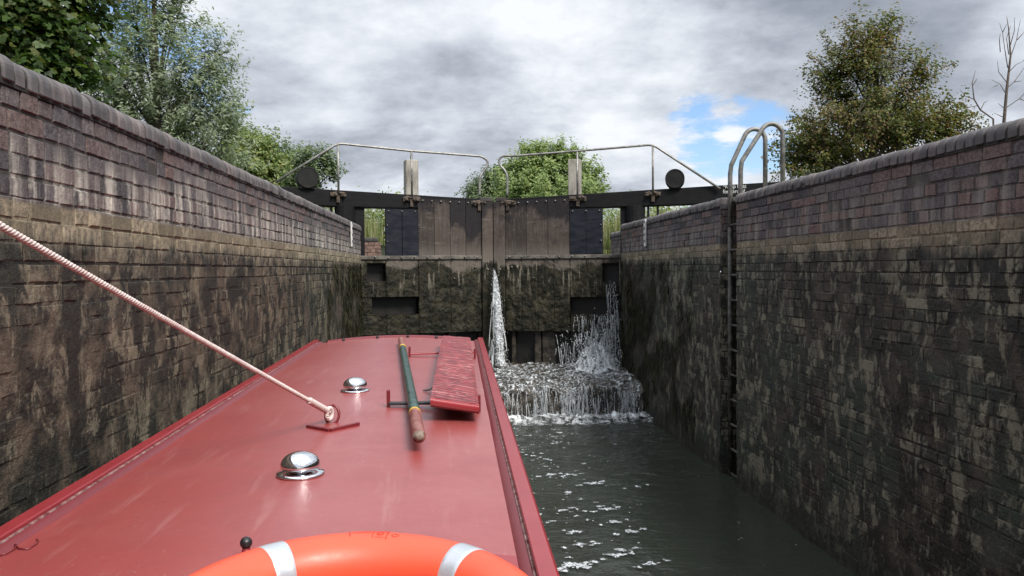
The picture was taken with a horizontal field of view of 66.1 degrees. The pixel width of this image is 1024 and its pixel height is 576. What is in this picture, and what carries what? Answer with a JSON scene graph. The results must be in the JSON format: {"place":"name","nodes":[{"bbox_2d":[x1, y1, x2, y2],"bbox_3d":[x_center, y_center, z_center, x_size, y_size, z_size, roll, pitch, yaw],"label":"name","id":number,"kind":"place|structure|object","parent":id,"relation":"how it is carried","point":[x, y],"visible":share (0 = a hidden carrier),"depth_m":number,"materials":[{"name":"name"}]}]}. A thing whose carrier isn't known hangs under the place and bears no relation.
{"place":"outdoors","nodes":[
{"label":"outdoors","id":0,"kind":"place"},
{"bbox_2d":[381,245,384,255],"bbox_3d":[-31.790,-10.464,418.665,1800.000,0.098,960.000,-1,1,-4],"label":"ground","id":1,"kind":"structure","parent":0,"point":[382,251],"depth_m":30.08,"materials":[{"name":"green plant"}]},
{"bbox_2d":[0,0,153,105],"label":"maple tree","id":2,"kind":"object","parent":1,"relation":"on","point":[42,37],"visible":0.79,"depth_m":8.82,"materials":[{"name":"green plant"}]},
{"bbox_2d":[75,0,270,174],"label":"willow tree","id":3,"kind":"object","parent":1,"relation":"on","point":[152,103],"visible":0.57,"depth_m":23.02,"materials":[{"name":"green plant"}]},
{"bbox_2d":[0,54,360,525],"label":"lock wall","id":4,"kind":"structure","parent":1,"relation":"on","point":[232,259],"depth_m":3.59,"materials":[{"name":"brown brick"}]},
{"bbox_2d":[327,262,362,340],"bbox_3d":[-2.324,0.765,11.197,0.044,2.268,3.700,-1,1,-4],"label":"hanging weed","id":5,"kind":"object","parent":4,"relation":"attached to","point":[357,283],"visible":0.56,"depth_m":11.43,"materials":[{"name":"green plant"}]},
{"bbox_2d":[350,221,352,246],"bbox_3d":[-2.368,-0.802,11.635,0.020,0.377,0.110,-1,1,-4],"label":"cill marker","id":6,"kind":"object","parent":4,"relation":"attached to","point":[351,223],"visible":1,"depth_m":11.61,"materials":[{"name":"white paint"}]},
{"bbox_2d":[275,143,493,360],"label":"lock gate","id":7,"kind":"structure","parent":4,"relation":"attached to","point":[430,272],"depth_m":13.46,"materials":[{"name":"brown wood"}]},
{"bbox_2d":[209,121,295,186],"bbox_3d":[-9.749,-3.766,29.166,4.736,4.940,3.326,-1,1,-4],"label":"scrub tree","id":8,"kind":"object","parent":1,"relation":"on","point":[267,172],"visible":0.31,"depth_m":28.93,"materials":[{"name":"green plant"}]},
{"bbox_2d":[216,112,304,184],"bbox_3d":[-10.129,-4.471,33.083,4.331,6.174,3.301,-1,2,-30],"label":"alder tree","id":9,"kind":"object","parent":1,"relation":"on","point":[284,146],"visible":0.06,"depth_m":33.05,"materials":[{"name":"green plant"}]},
{"bbox_2d":[274,140,348,207],"bbox_3d":[-7.124,-3.208,27.474,2.639,3.821,2.019,0,1,15],"label":"young alder","id":10,"kind":"object","parent":1,"relation":"on","point":[327,163],"visible":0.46,"depth_m":27.22,"materials":[{"name":"green plant"}]},
{"bbox_2d":[365,237,380,255],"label":"brick pier","id":11,"kind":"structure","parent":1,"relation":"on","point":[372,246],"depth_m":16.81,"materials":[{"name":"red brick"}]},
{"bbox_2d":[454,159,506,201],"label":"sallow","id":12,"kind":"object","parent":1,"relation":"on","point":[472,190],"visible":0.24,"depth_m":61.05,"materials":[{"name":"green plant"}]},
{"bbox_2d":[327,207,670,254],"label":"reeds","id":13,"kind":"object","parent":1,"relation":"on","point":[370,232],"visible":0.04,"depth_m":20.39,"materials":[{"name":"green plant"}]},
{"bbox_2d":[325,184,691,255],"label":"hedge foliage","id":14,"kind":"object","parent":1,"relation":"on","point":[380,214],"visible":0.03,"depth_m":40.11,"materials":[{"name":"green plant"}]},
{"bbox_2d":[486,132,614,201],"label":"willow","id":15,"kind":"object","parent":1,"relation":"on","point":[536,176],"visible":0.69,"depth_m":54.01,"materials":[{"name":"green plant"}]},
{"bbox_2d":[610,118,1023,575],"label":"lock wall","id":16,"kind":"structure","parent":1,"relation":"on","point":[878,363],"depth_m":5.42,"materials":[{"name":"brown brick"}]},
{"bbox_2d":[644,219,646,246],"bbox_3d":[1.950,-0.808,11.548,0.020,0.395,0.110,-1,1,-4],"label":"cill marker","id":17,"kind":"object","parent":16,"relation":"attached to","point":[645,237],"visible":1,"depth_m":11.50,"materials":[{"name":"white paint"}]},
{"bbox_2d":[620,260,694,445],"bbox_3d":[1.988,0.732,11.285,0.043,2.270,4.172,-1,1,-4],"label":"hanging weed","id":18,"kind":"object","parent":16,"relation":"attached to","point":[630,333],"visible":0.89,"depth_m":11.19,"materials":[{"name":"green plant"}]},
{"bbox_2d":[728,121,784,478],"bbox_3d":[2.550,0.297,8.175,0.523,3.979,0.416,-1,1,-4],"label":"ladder","id":19,"kind":"object","parent":16,"relation":"attached to","point":[731,224],"visible":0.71,"depth_m":8.27,"materials":[{"name":"metal"}]},
{"bbox_2d":[761,0,992,181],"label":"hawthorn tree","id":20,"kind":"object","parent":1,"relation":"on","point":[893,128],"visible":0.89,"depth_m":15.76,"materials":[{"name":"green plant"}]},
{"bbox_2d":[960,73,993,125],"bbox_3d":[8.177,-2.441,13.806,0.689,2.711,0.043,-1,1,-4],"label":"bare sapling","id":21,"kind":"object","parent":1,"relation":"on","point":[973,98],"visible":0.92,"depth_m":13.78,"materials":[{"name":"grey wood"}]},
{"bbox_2d":[992,17,1023,122],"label":"bare tree","id":22,"kind":"object","parent":1,"relation":"on","point":[1006,90],"visible":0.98,"depth_m":14.12,"materials":[{"name":"wood"}]},
{"bbox_3d":[-1.890,-1.062,-0.844,0.338,0.761,0.338,-1,1,-4],"label":"bollard","id":23,"kind":"object","parent":1,"relation":"on","visible":0},
{"bbox_2d":[0,221,333,420],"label":"mooring rope","id":24,"kind":"object","parent":23,"relation":"attached to","point":[57,258],"visible":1,"depth_m":2.32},
{"bbox_2d":[62,0,1023,271],"label":"sky","id":25,"kind":"structure","parent":0,"point":[687,79],"materials":[{"name":"grey"}]},
{"bbox_2d":[509,415,854,575],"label":"lock water","id":26,"kind":"structure","parent":0,"point":[688,509],"depth_m":7.15,"materials":[{"name":"green liquid"}]},
{"bbox_2d":[0,335,558,575],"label":"narrowboat","id":27,"kind":"object","parent":26,"relation":"on","point":[255,461],"visible":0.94,"depth_m":2.61,"materials":[{"name":"red paint"}]},
{"bbox_2d":[189,531,527,575],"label":"lifebuoy","id":28,"kind":"object","parent":27,"relation":"on","point":[371,553],"visible":1,"depth_m":1.63,"materials":[{"name":"orange plastic"}]},
{"bbox_2d":[398,337,425,442],"bbox_3d":[-0.651,0.504,4.869,0.057,0.088,3.835,-1,1,-9],"label":"boat pole","id":29,"kind":"object","parent":27,"relation":"on","point":[418,430],"visible":1,"depth_m":3.75,"materials":[{"name":"green paint"}]},
{"bbox_2d":[430,336,478,413],"bbox_3d":[-0.359,0.491,5.094,0.251,0.112,3.110,-1,1,-4],"label":"gangplank","id":30,"kind":"object","parent":27,"relation":"on","point":[454,387],"visible":1,"depth_m":4.26,"materials":[{"name":"red wood"}]},
{"bbox_2d":[491,362,644,419],"bbox_3d":[-0.270,1.798,12.844,4.364,0.997,2.836,-1,1,-4],"label":"lock cill","id":31,"kind":"object","parent":26,"relation":"in","point":[594,381],"visible":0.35,"depth_m":11.77,"materials":[{"name":"stone"}]},
{"bbox_2d":[493,274,505,365],"bbox_3d":[-0.238,0.501,13.481,0.145,1.620,0.508,-1,1,-16],"label":"water jet","id":32,"kind":"object","parent":31,"relation":"on","point":[499,358],"visible":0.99,"depth_m":13.43,"materials":[{"name":"white liquid"}]},
{"bbox_2d":[493,362,638,392],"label":"foaming water","id":33,"kind":"structure","parent":31,"relation":"on","point":[615,373],"depth_m":12.33,"materials":[{"name":"white liquid"}]},
{"bbox_2d":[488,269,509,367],"bbox_3d":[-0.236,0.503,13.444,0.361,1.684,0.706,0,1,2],"label":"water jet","id":34,"kind":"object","parent":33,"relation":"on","point":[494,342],"visible":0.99,"depth_m":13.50,"materials":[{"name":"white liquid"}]},
{"bbox_2d":[552,308,622,369],"bbox_3d":[1.326,0.848,13.154,1.419,1.054,0.792,-1,1,-4],"label":"splash","id":35,"kind":"object","parent":33,"relation":"on","point":[592,348],"visible":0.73,"depth_m":13.06,"materials":[{"name":"white liquid"}]},
{"bbox_2d":[574,342,618,373],"bbox_3d":[1.400,1.147,13.174,0.720,0.523,0.560,-1,1,-4],"label":"splash foam","id":36,"kind":"object","parent":33,"relation":"on","point":[604,368],"visible":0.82,"depth_m":13.01,"materials":[{"name":"white"}]},
{"bbox_2d":[493,144,778,365],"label":"lock gate","id":37,"kind":"structure","parent":31,"relation":"on","point":[553,282],"depth_m":13.65,"materials":[{"name":"brown wood"}]},
{"bbox_2d":[555,281,621,366],"bbox_3d":[1.336,0.658,13.411,1.251,1.555,0.306,0,1,11],"label":"water leak","id":38,"kind":"object","parent":37,"relation":"attached to","point":[610,329],"visible":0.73,"depth_m":13.40,"materials":[{"name":"white liquid"}]},
{"bbox_2d":[574,315,619,364],"bbox_3d":[1.440,0.915,13.369,0.818,0.911,0.220,0,1,12],"label":"gate veil","id":39,"kind":"object","parent":37,"relation":"attached to","point":[595,333],"visible":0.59,"depth_m":13.45,"materials":[{"name":"white liquid"}]},
{"bbox_2d":[501,384,640,421],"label":"waterfall","id":40,"kind":"structure","parent":26,"relation":"on","point":[572,413],"depth_m":11.62,"materials":[{"name":"white liquid"}]},
{"bbox_2d":[512,390,639,417],"bbox_3d":[0.661,1.689,11.589,2.536,0.501,0.251,-1,1,-4],"label":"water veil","id":41,"kind":"object","parent":26,"relation":"on","point":[576,407],"visible":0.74,"depth_m":11.64,"materials":[{"name":"white liquid"}]},
{"bbox_2d":[508,411,652,424],"bbox_3d":[0.687,1.854,11.327,2.646,0.131,0.752,-1,1,-4],"label":"foam roll","id":42,"kind":"object","parent":26,"relation":"on","point":[613,414],"visible":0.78,"depth_m":11.34,"materials":[{"name":"white liquid"}]},
{"bbox_2d":[516,421,738,571],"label":"foam flecks","id":43,"kind":"object","parent":26,"relation":"on","point":[570,563],"visible":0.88,"depth_m":6.52,"materials":[{"name":"white liquid"}]}
]}

